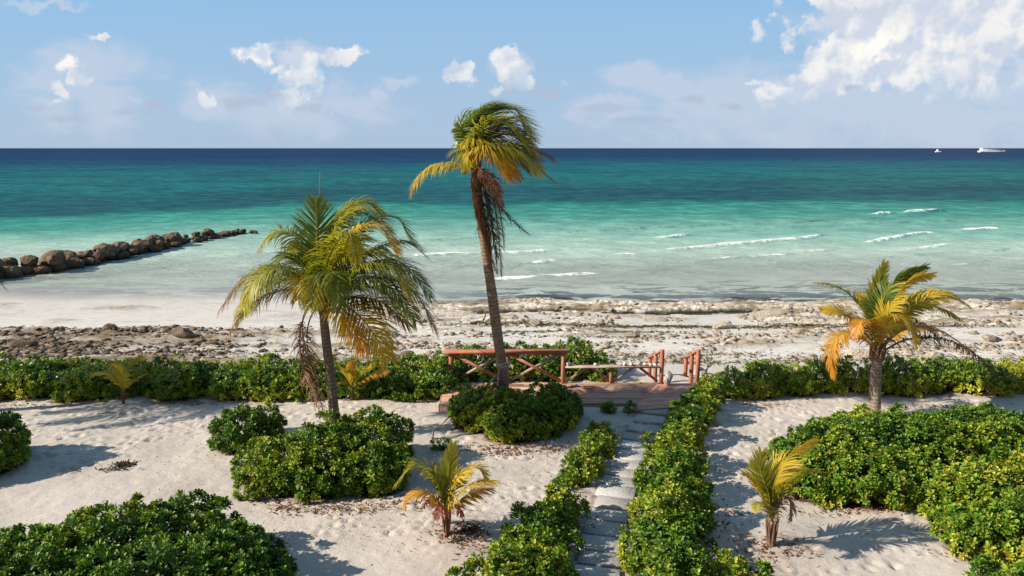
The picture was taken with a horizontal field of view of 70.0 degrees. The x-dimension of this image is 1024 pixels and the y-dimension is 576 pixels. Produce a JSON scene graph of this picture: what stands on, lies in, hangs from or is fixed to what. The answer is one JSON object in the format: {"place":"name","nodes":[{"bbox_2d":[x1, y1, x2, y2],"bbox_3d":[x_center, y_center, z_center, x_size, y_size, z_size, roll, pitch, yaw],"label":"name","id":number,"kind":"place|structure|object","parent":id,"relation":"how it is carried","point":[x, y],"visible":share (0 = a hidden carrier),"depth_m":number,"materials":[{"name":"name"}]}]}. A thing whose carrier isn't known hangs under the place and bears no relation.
{"place":"outdoors","nodes":[
{"label":"outdoors","id":0,"kind":"place"},
{"bbox_2d":[106,251,115,257],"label":"jetty boulder","id":1,"kind":"object","parent":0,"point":[112,254],"visible":0.81,"depth_m":56.33,"materials":[{"name":"stone"}]},
{"bbox_2d":[0,270,1023,575],"bbox_3d":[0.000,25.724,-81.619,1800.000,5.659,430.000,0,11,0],"label":"sandy ground","id":2,"kind":"structure","parent":0,"point":[46,484],"depth_m":20.50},
{"bbox_2d":[0,409,32,471],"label":"shrub","id":3,"kind":"object","parent":2,"relation":"on","point":[15,451],"visible":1,"depth_m":16.91,"materials":[{"name":"green plant"}]},
{"bbox_2d":[10,339,37,347],"bbox_3d":[-19.812,2.298,29.704,1.015,0.401,0.554,-1,9,-16],"label":"beach rock","id":4,"kind":"object","parent":2,"relation":"on","point":[20,343],"visible":0.82,"depth_m":29.53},
{"bbox_2d":[102,323,117,330],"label":"beach rock","id":5,"kind":"object","parent":2,"relation":"on","point":[107,326],"visible":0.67,"depth_m":32.49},
{"bbox_2d":[95,459,141,472],"bbox_3d":[-9.130,4.143,17.068,1.072,0.152,0.677,-2,11,-12],"label":"seaweed heap","id":6,"kind":"object","parent":2,"relation":"on","point":[121,464],"visible":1,"depth_m":17.05,"materials":[{"name":"brown plant"}]},
{"bbox_2d":[91,355,149,404],"bbox_3d":[-11.107,2.621,20.771,1.634,1.629,0.866,0,11,0],"label":"young palm","id":7,"kind":"object","parent":2,"relation":"on","point":[121,379],"visible":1,"depth_m":20.63,"materials":[{"name":"yellow plant"}]},
{"bbox_2d":[0,488,298,575],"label":"shrub","id":8,"kind":"object","parent":2,"relation":"on","point":[210,545],"visible":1,"depth_m":11.81,"materials":[{"name":"green plant"}]},
{"bbox_2d":[0,324,298,360],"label":"dark rubble","id":9,"kind":"object","parent":2,"relation":"on","point":[52,341],"visible":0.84,"depth_m":29.91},
{"bbox_2d":[0,350,324,404],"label":"hedge","id":10,"kind":"object","parent":2,"relation":"on","point":[30,376],"visible":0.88,"depth_m":21.67,"materials":[{"name":"green plant"}]},
{"bbox_2d":[171,327,194,338],"bbox_3d":[-14.172,1.963,31.543,1.122,0.507,0.574,14,6,13],"label":"beach rock","id":11,"kind":"object","parent":2,"relation":"on","point":[182,332],"visible":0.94,"depth_m":31.39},
{"bbox_2d":[206,403,287,454],"bbox_3d":[-6.603,3.410,18.260,2.027,1.154,1.505,-7,13,-32],"label":"shrub","id":12,"kind":"object","parent":2,"relation":"on","point":[258,421],"visible":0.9,"depth_m":17.95,"materials":[{"name":"green plant"}]},
{"bbox_2d":[229,403,415,504],"bbox_3d":[-4.252,3.571,16.502,4.151,1.538,2.996,0,11,0],"label":"shrub","id":13,"kind":"object","parent":2,"relation":"on","point":[357,453],"visible":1,"depth_m":15.79,"materials":[{"name":"green plant"}]},
{"bbox_2d":[217,179,439,421],"bbox_3d":[-4.457,0.594,18.076,5.415,6.851,4.675,0,11,0],"label":"palm tree","id":14,"kind":"object","parent":2,"relation":"on","point":[325,274],"visible":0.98,"depth_m":17.18,"materials":[{"name":"green plant"}]},
{"bbox_2d":[338,359,388,400],"bbox_3d":[-4.323,2.734,21.411,1.722,1.358,0.769,0,11,0],"label":"young palm","id":15,"kind":"object","parent":2,"relation":"on","point":[349,372],"visible":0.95,"depth_m":21.36,"materials":[{"name":"yellow plant"}]},
{"bbox_2d":[290,352,470,402],"bbox_3d":[-4.075,2.637,22.548,5.672,1.127,2.891,0,11,0],"label":"hedge","id":16,"kind":"object","parent":2,"relation":"on","point":[401,375],"visible":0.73,"depth_m":21.78,"materials":[{"name":"green plant"}]},
{"bbox_2d":[399,350,414,356],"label":"beach rock","id":17,"kind":"object","parent":2,"relation":"on","point":[404,353],"visible":0.35,"depth_m":27.21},
{"bbox_2d":[429,436,450,450],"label":"shrub","id":18,"kind":"object","parent":2,"relation":"on","point":[435,446],"visible":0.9,"depth_m":17.92,"materials":[{"name":"green plant"}]},
{"bbox_2d":[392,439,501,536],"bbox_3d":[-1.211,3.796,13.690,2.084,2.026,1.492,0,11,0],"label":"young palm","id":19,"kind":"object","parent":2,"relation":"on","point":[449,479],"visible":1,"depth_m":13.62,"materials":[{"name":"yellow plant"}]},
{"bbox_2d":[445,311,477,316],"bbox_3d":[-2.569,1.383,37.447,1.975,0.328,0.784,-5,21,-2],"label":"beach rock","id":20,"kind":"object","parent":2,"relation":"on","point":[457,314],"visible":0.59,"depth_m":37.31,"materials":[{"name":"stone"}]},
{"bbox_2d":[443,522,489,543],"bbox_3d":[-0.863,4.649,13.913,0.637,0.130,0.928,7,13,33],"label":"seaweed heap","id":21,"kind":"object","parent":2,"relation":"on","point":[470,529],"visible":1,"depth_m":13.97,"materials":[{"name":"brown plant"}]},
{"bbox_2d":[451,374,497,421],"bbox_3d":[-1.025,3.013,19.825,1.338,1.310,0.050,-3,11,-15],"label":"timber prop","id":22,"kind":"object","parent":2,"relation":"on","point":[492,379],"visible":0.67,"depth_m":19.84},
{"bbox_2d":[470,310,490,323],"bbox_3d":[-1.415,1.398,34.288,1.127,0.645,0.429,0,11,0],"label":"driftwood","id":23,"kind":"object","parent":2,"relation":"on","point":[477,321],"visible":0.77,"depth_m":34.31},
{"bbox_2d":[39,414,922,571],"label":"dry twigs","id":24,"kind":"object","parent":2,"relation":"on","point":[464,492],"visible":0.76,"depth_m":15.06,"materials":[{"name":"brown plant"}]},
{"bbox_2d":[409,100,557,398],"bbox_3d":[-0.703,-0.623,19.448,4.001,8.716,3.502,0,11,0],"label":"palm tree","id":25,"kind":"object","parent":2,"relation":"on","point":[505,154],"visible":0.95,"depth_m":18.64,"materials":[{"name":"green plant"}]},
{"bbox_2d":[434,352,495,432],"bbox_3d":[-1.226,2.741,19.209,0.058,1.701,2.322,10,15,42],"label":"guy rope","id":26,"kind":"object","parent":25,"relation":"attached to","point":[469,394],"visible":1,"depth_m":19.33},
{"bbox_2d":[496,362,508,367],"bbox_3d":[-0.263,2.081,19.998,0.364,0.161,0.364,0,11,0],"label":"tied rope","id":27,"kind":"object","parent":25,"relation":"attached to","point":[507,363],"visible":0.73,"depth_m":19.85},
{"bbox_2d":[429,339,581,386],"bbox_3d":[-0.326,2.350,23.655,5.278,1.231,2.041,-1,11,-7],"label":"shrub","id":28,"kind":"object","parent":2,"relation":"on","point":[554,365],"visible":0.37,"depth_m":23.27,"materials":[{"name":"green plant"}]},
{"bbox_2d":[0,322,1017,365],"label":"dried seaweed","id":29,"kind":"object","parent":2,"relation":"on","point":[631,356],"visible":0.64,"depth_m":28.66,"materials":[{"name":"brown plant"}]},
{"bbox_2d":[11,396,1010,567],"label":"leaf litter","id":30,"kind":"object","parent":2,"relation":"on","point":[287,508],"visible":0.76,"depth_m":15.01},
{"bbox_2d":[12,365,1016,565],"bbox_3d":[0.015,3.948,18.313,60.009,0.426,15.524,0,11,0],"label":"shell grit","id":31,"kind":"object","parent":2,"relation":"on","point":[489,447],"visible":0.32,"depth_m":17.20,"materials":[{"name":"stone"}]},
{"bbox_2d":[446,375,584,444],"bbox_3d":[0.064,3.083,19.393,3.804,1.335,2.837,0,11,0],"label":"shrub","id":32,"kind":"object","parent":2,"relation":"on","point":[514,410],"visible":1,"depth_m":18.90,"materials":[{"name":"green plant"}]},
{"bbox_2d":[444,477,590,575],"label":"hedge","id":33,"kind":"object","parent":2,"relation":"on","point":[525,549],"visible":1,"depth_m":12.65,"materials":[{"name":"green plant"}]},
{"bbox_2d":[529,320,541,325],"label":"beach rock","id":34,"kind":"object","parent":2,"relation":"on","point":[535,322],"visible":0.95,"depth_m":34.18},
{"bbox_2d":[438,382,695,411],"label":"wooden deck","id":35,"kind":"structure","parent":2,"relation":"on","point":[649,396],"depth_m":21.47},
{"bbox_2d":[443,349,569,383],"bbox_3d":[-0.158,2.383,22.215,3.821,1.064,0.190,0,11,0],"label":"railing","id":36,"kind":"object","parent":35,"relation":"on","point":[513,353],"visible":0.76,"depth_m":22.17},
{"bbox_2d":[565,365,659,383],"bbox_3d":[3.042,2.631,22.272,2.849,0.555,0.220,0,11,0],"label":"rail","id":37,"kind":"object","parent":35,"relation":"on","point":[610,380],"visible":1,"depth_m":22.23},
{"bbox_2d":[647,349,664,383],"bbox_3d":[4.507,2.591,22.990,0.117,1.764,1.535,-1,11,-4],"label":"stair handrail","id":38,"kind":"object","parent":35,"relation":"attached to","point":[655,356],"visible":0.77,"depth_m":22.49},
{"bbox_2d":[663,370,672,385],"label":"coral stone","id":39,"kind":"object","parent":35,"relation":"on","point":[668,377],"visible":1,"depth_m":21.97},
{"bbox_2d":[683,349,700,382],"bbox_3d":[5.638,2.591,22.991,0.111,1.764,1.530,0,11,-1],"label":"stair handrail","id":40,"kind":"object","parent":35,"relation":"attached to","point":[697,352],"visible":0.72,"depth_m":22.89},
{"bbox_2d":[553,335,618,381],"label":"shrub","id":41,"kind":"object","parent":2,"relation":"on","point":[581,348],"visible":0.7,"depth_m":23.39,"materials":[{"name":"green plant"}]},
{"bbox_2d":[557,420,620,485],"bbox_3d":[1.910,3.848,17.370,1.002,0.824,3.369,4,12,20],"label":"hedge","id":42,"kind":"object","parent":2,"relation":"on","point":[584,462],"visible":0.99,"depth_m":16.81,"materials":[{"name":"green plant"}]},
{"bbox_2d":[608,315,620,318],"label":"beach rock","id":43,"kind":"object","parent":2,"relation":"on","point":[615,316],"visible":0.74,"depth_m":36.29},
{"bbox_2d":[599,399,636,413],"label":"shrub","id":44,"kind":"object","parent":2,"relation":"on","point":[606,407],"visible":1,"depth_m":20.05,"materials":[{"name":"green plant"}]},
{"bbox_2d":[574,409,668,575],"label":"slab path","id":45,"kind":"structure","parent":2,"relation":"on","point":[615,492],"depth_m":15.20,"materials":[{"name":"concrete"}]},
{"bbox_2d":[622,332,640,337],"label":"beach rock","id":46,"kind":"object","parent":2,"relation":"on","point":[630,334],"visible":0.81,"depth_m":31.85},
{"bbox_2d":[262,302,1023,362],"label":"pale rubble","id":47,"kind":"object","parent":2,"relation":"on","point":[671,358],"visible":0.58,"depth_m":30.61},
{"bbox_2d":[642,316,668,321],"bbox_3d":[7.032,1.570,35.752,1.484,0.281,0.804,6,20,0],"label":"beach rock","id":48,"kind":"object","parent":2,"relation":"on","point":[652,319],"visible":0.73,"depth_m":35.57,"materials":[{"name":"stone"}]},
{"bbox_2d":[616,373,726,575],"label":"hedge","id":49,"kind":"object","parent":2,"relation":"on","point":[681,484],"visible":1,"depth_m":13.99,"materials":[{"name":"green plant"}]},
{"bbox_2d":[694,367,707,375],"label":"beach rock","id":50,"kind":"object","parent":2,"relation":"on","point":[703,371],"visible":0.32,"depth_m":23.79,"materials":[{"name":"stone"}]},
{"bbox_2d":[706,348,719,370],"bbox_3d":[6.654,2.430,24.204,0.477,0.661,1.224,4,12,21],"label":"driftwood","id":51,"kind":"object","parent":2,"relation":"on","point":[708,366],"visible":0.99,"depth_m":24.13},
{"bbox_2d":[712,322,734,328],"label":"beach rock","id":52,"kind":"object","parent":2,"relation":"on","point":[723,325],"visible":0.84,"depth_m":33.82,"materials":[{"name":"stone"}]},
{"bbox_2d":[440,319,1018,332],"bbox_3d":[10.551,1.800,33.719,29.758,0.324,2.775,0,11,0],"label":"olive weed","id":53,"kind":"object","parent":2,"relation":"on","point":[693,326],"visible":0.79,"depth_m":34.05,"materials":[{"name":"brown plant"}]},
{"bbox_2d":[703,548,775,575],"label":"shrub","id":54,"kind":"object","parent":2,"relation":"on","point":[736,566],"visible":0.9,"depth_m":12.16,"materials":[{"name":"green plant"}]},
{"bbox_2d":[710,359,821,401],"bbox_3d":[7.644,2.741,22.408,3.587,1.040,2.174,-2,11,-11],"label":"shrub","id":55,"kind":"object","parent":2,"relation":"on","point":[783,376],"visible":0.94,"depth_m":21.93,"materials":[{"name":"green plant"}]},
{"bbox_2d":[739,436,827,546],"bbox_3d":[4.746,3.767,13.336,1.629,2.279,1.242,-4,12,-21],"label":"young palm","id":56,"kind":"object","parent":2,"relation":"on","point":[771,482],"visible":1,"depth_m":13.24,"materials":[{"name":"yellow plant"}]},
{"bbox_2d":[791,328,809,333],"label":"beach rock","id":57,"kind":"object","parent":2,"relation":"on","point":[799,330],"visible":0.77,"depth_m":32.17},
{"bbox_2d":[838,319,851,324],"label":"beach rock","id":58,"kind":"object","parent":2,"relation":"on","point":[841,321],"visible":0.3,"depth_m":34.39,"materials":[{"name":"stone"}]},
{"bbox_2d":[843,348,869,360],"bbox_3d":[12.767,2.528,26.833,1.217,0.646,0.588,-4,22,2],"label":"beach rock","id":59,"kind":"object","parent":2,"relation":"on","point":[858,354],"visible":0.36,"depth_m":26.62,"materials":[{"name":"stone"}]},
{"bbox_2d":[765,402,1023,511],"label":"shrub","id":60,"kind":"object","parent":2,"relation":"on","point":[905,446],"visible":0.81,"depth_m":15.97,"materials":[{"name":"green plant"}]},
{"bbox_2d":[812,258,997,413],"bbox_3d":[10.505,1.416,19.903,5.396,4.553,2.627,-6,12,-27],"label":"palm tree","id":61,"kind":"object","parent":2,"relation":"on","point":[885,311],"visible":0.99,"depth_m":19.40,"materials":[{"name":"yellow plant"}]},
{"bbox_2d":[801,354,1023,397],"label":"hedge","id":62,"kind":"object","parent":2,"relation":"on","point":[937,372],"visible":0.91,"depth_m":22.17,"materials":[{"name":"green plant"}]},
{"bbox_2d":[919,351,944,363],"bbox_3d":[14.899,2.582,25.895,1.234,0.680,0.533,-3,6,-19],"label":"beach rock","id":63,"kind":"object","parent":2,"relation":"on","point":[933,354],"visible":0.41,"depth_m":25.71,"materials":[{"name":"stone"}]},
{"bbox_2d":[915,446,1023,571],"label":"shrub","id":64,"kind":"object","parent":2,"relation":"on","point":[991,516],"visible":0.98,"depth_m":13.65,"materials":[{"name":"green plant"}]},
{"bbox_2d":[981,334,1001,341],"bbox_3d":[20.324,2.147,30.943,1.095,0.305,0.609,7,16,-21],"label":"beach rock","id":65,"kind":"object","parent":2,"relation":"on","point":[989,338],"visible":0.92,"depth_m":30.68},
{"bbox_2d":[962,553,1023,575],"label":"shrub","id":66,"kind":"object","parent":2,"relation":"on","point":[980,563],"visible":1,"depth_m":11.89,"materials":[{"name":"green plant"}]},
{"bbox_2d":[0,148,1023,280],"bbox_3d":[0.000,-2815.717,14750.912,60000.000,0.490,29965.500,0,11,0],"label":"sea water","id":67,"kind":"structure","parent":0,"point":[775,210],"depth_m":109.31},
{"bbox_2d":[0,272,4,281],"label":"jetty boulder","id":68,"kind":"object","parent":67,"relation":"in","point":[2,277],"visible":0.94,"depth_m":48.89,"materials":[{"name":"stone"}]},
{"bbox_2d":[0,264,24,281],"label":"jetty boulder","id":69,"kind":"object","parent":67,"relation":"in","point":[10,272],"visible":0.85,"depth_m":49.13,"materials":[{"name":"stone"}]},
{"bbox_2d":[21,265,32,277],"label":"jetty boulder","id":70,"kind":"object","parent":67,"relation":"in","point":[27,271],"visible":0.78,"depth_m":50.30,"materials":[{"name":"stone"}]},
{"bbox_2d":[31,265,51,278],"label":"jetty boulder","id":71,"kind":"object","parent":67,"relation":"in","point":[41,269],"visible":0.88,"depth_m":50.69,"materials":[{"name":"stone"}]},
{"bbox_2d":[20,255,38,266],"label":"jetty boulder","id":72,"kind":"object","parent":71,"relation":"on","point":[29,260],"visible":0.98,"depth_m":50.59,"materials":[{"name":"stone"}]},
{"bbox_2d":[49,263,66,271],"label":"jetty boulder","id":73,"kind":"object","parent":67,"relation":"in","point":[59,268],"visible":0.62,"depth_m":51.69,"materials":[{"name":"stone"}]},
{"bbox_2d":[40,250,65,265],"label":"jetty boulder","id":74,"kind":"object","parent":73,"relation":"on","point":[43,258],"visible":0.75,"depth_m":51.63,"materials":[{"name":"stone"}]},
{"bbox_2d":[46,253,62,264],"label":"jetty boulder","id":75,"kind":"object","parent":73,"relation":"on","point":[54,259],"visible":1,"depth_m":51.03,"materials":[{"name":"stone"}]},
{"bbox_2d":[63,257,84,275],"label":"jetty boulder","id":76,"kind":"object","parent":67,"relation":"in","point":[74,263],"visible":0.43,"depth_m":53.04,"materials":[{"name":"stone"}]},
{"bbox_2d":[76,251,92,258],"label":"jetty boulder","id":77,"kind":"object","parent":67,"relation":"in","point":[79,253],"visible":0.12,"depth_m":55.13,"materials":[{"name":"stone"}]},
{"bbox_2d":[81,250,93,257],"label":"jetty boulder","id":78,"kind":"object","parent":77,"relation":"on","point":[87,253],"visible":0.9,"depth_m":55.08,"materials":[{"name":"stone"}]},
{"bbox_2d":[83,257,94,265],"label":"jetty boulder","id":79,"kind":"object","parent":67,"relation":"in","point":[89,261],"visible":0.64,"depth_m":54.25,"materials":[{"name":"stone"}]},
{"bbox_2d":[94,259,100,264],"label":"jetty boulder","id":80,"kind":"object","parent":67,"relation":"in","point":[97,261],"visible":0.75,"depth_m":54.63,"materials":[{"name":"stone"}]},
{"bbox_2d":[92,252,104,259],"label":"jetty boulder","id":81,"kind":"object","parent":80,"relation":"on","point":[98,255],"visible":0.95,"depth_m":55.11,"materials":[{"name":"stone"}]},
{"bbox_2d":[96,249,108,256],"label":"jetty boulder","id":82,"kind":"object","parent":81,"relation":"on","point":[105,252],"visible":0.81,"depth_m":55.71,"materials":[{"name":"stone"}]},
{"bbox_2d":[115,251,130,259],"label":"jetty boulder","id":83,"kind":"object","parent":67,"relation":"in","point":[125,254],"visible":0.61,"depth_m":57.71,"materials":[{"name":"stone"}]},
{"bbox_2d":[112,241,128,251],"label":"jetty boulder","id":84,"kind":"object","parent":83,"relation":"on","point":[122,245],"visible":0.53,"depth_m":58.17,"materials":[{"name":"stone"}]},
{"bbox_2d":[130,249,138,253],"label":"jetty boulder","id":85,"kind":"object","parent":83,"relation":"on","point":[133,251],"visible":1,"depth_m":58.20,"materials":[{"name":"stone"}]},
{"bbox_2d":[151,245,162,251],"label":"jetty boulder","id":86,"kind":"object","parent":67,"relation":"in","point":[158,249],"visible":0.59,"depth_m":61.53,"materials":[{"name":"stone"}]},
{"bbox_2d":[153,240,162,246],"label":"jetty boulder","id":87,"kind":"object","parent":86,"relation":"on","point":[159,243],"visible":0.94,"depth_m":61.80,"materials":[{"name":"stone"}]},
{"bbox_2d":[162,243,169,248],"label":"jetty boulder","id":88,"kind":"object","parent":67,"relation":"in","point":[166,245],"visible":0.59,"depth_m":63.14,"materials":[{"name":"stone"}]},
{"bbox_2d":[170,241,181,246],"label":"jetty boulder","id":89,"kind":"object","parent":67,"relation":"in","point":[175,244],"visible":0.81,"depth_m":64.56,"materials":[{"name":"stone"}]},
{"bbox_2d":[192,237,201,242],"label":"jetty boulder","id":90,"kind":"object","parent":67,"relation":"in","point":[197,240],"visible":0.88,"depth_m":67.63,"materials":[{"name":"stone"}]},
{"bbox_2d":[977,148,1005,151],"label":"passenger boat","id":91,"kind":"object","parent":67,"relation":"on","point":[981,150],"visible":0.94,"depth_m":1470.57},
{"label":"jetty boulder","id":92,"kind":"object","parent":67,"relation":"in","visible":0},
{"bbox_2d":[125,245,137,252],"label":"jetty boulder","id":93,"kind":"object","parent":92,"relation":"on","point":[129,247],"visible":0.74,"depth_m":58.62,"materials":[{"name":"stone"}]},
{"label":"jetty boulder","id":94,"kind":"object","parent":67,"relation":"in","visible":0},
{"bbox_2d":[203,228,213,234],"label":"jetty boulder","id":95,"kind":"object","parent":94,"relation":"on","point":[209,231],"visible":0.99,"depth_m":70.40,"materials":[{"name":"stone"}]},
{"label":"jetty boulder","id":96,"kind":"object","parent":67,"relation":"in","visible":0},
{"bbox_2d":[2,257,18,265],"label":"jetty boulder","id":97,"kind":"object","parent":96,"relation":"on","point":[11,261],"visible":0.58,"depth_m":50.08,"materials":[{"name":"stone"}]},
{"bbox_2d":[0,0,1023,147],"label":"sky","id":98,"kind":"structure","parent":0,"point":[74,73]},
{"bbox_2d":[747,308,789,317],"bbox_3d":[12.679,1.364,36.706,2.647,0.366,1.013,-10,15,-1],"label":"beach rock","id":99,"kind":"object","parent":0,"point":[770,312],"visible":0.64,"depth_m":36.58,"materials":[{"name":"stone"}]},
{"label":"jetty boulder","id":100,"kind":"object","parent":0,"visible":0},
{"bbox_2d":[92,243,115,251],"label":"jetty boulder","id":101,"kind":"object","parent":100,"relation":"on","point":[109,247],"visible":0.63,"depth_m":56.40,"materials":[{"name":"stone"}]},
{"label":"jetty boulder","id":102,"kind":"object","parent":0,"visible":0},
{"bbox_2d":[135,243,144,251],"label":"jetty boulder","id":103,"kind":"object","parent":102,"relation":"on","point":[140,247],"visible":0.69,"depth_m":59.55,"materials":[{"name":"stone"}]},
{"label":"jetty boulder","id":104,"kind":"object","parent":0,"visible":0},
{"bbox_2d":[135,240,151,248],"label":"jetty boulder","id":105,"kind":"object","parent":104,"relation":"on","point":[148,243],"visible":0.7,"depth_m":60.87,"materials":[{"name":"stone"}]},
{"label":"jetty boulder","id":106,"kind":"object","parent":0,"visible":0},
{"bbox_2d":[164,233,174,242],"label":"jetty boulder","id":107,"kind":"object","parent":106,"relation":"on","point":[168,238],"visible":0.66,"depth_m":64.60,"materials":[{"name":"stone"}]},
{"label":"jetty boulder","id":108,"kind":"object","parent":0,"visible":0},
{"bbox_2d":[170,232,182,241],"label":"jetty boulder","id":109,"kind":"object","parent":108,"relation":"on","point":[177,236],"visible":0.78,"depth_m":65.02,"materials":[{"name":"stone"}]},
{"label":"jetty boulder","id":110,"kind":"object","parent":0,"visible":0},
{"bbox_2d":[66,254,78,258],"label":"jetty boulder","id":111,"kind":"object","parent":110,"relation":"on","point":[68,256],"visible":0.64,"depth_m":53.28,"materials":[{"name":"stone"}]},
{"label":"jetty boulder","id":112,"kind":"object","parent":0,"visible":0},
{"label":"jetty boulder","id":113,"kind":"object","parent":112,"relation":"on","visible":0},
{"bbox_2d":[63,250,75,255],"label":"jetty boulder","id":114,"kind":"object","parent":113,"relation":"on","point":[66,252],"visible":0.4,"depth_m":53.68,"materials":[{"name":"stone"}]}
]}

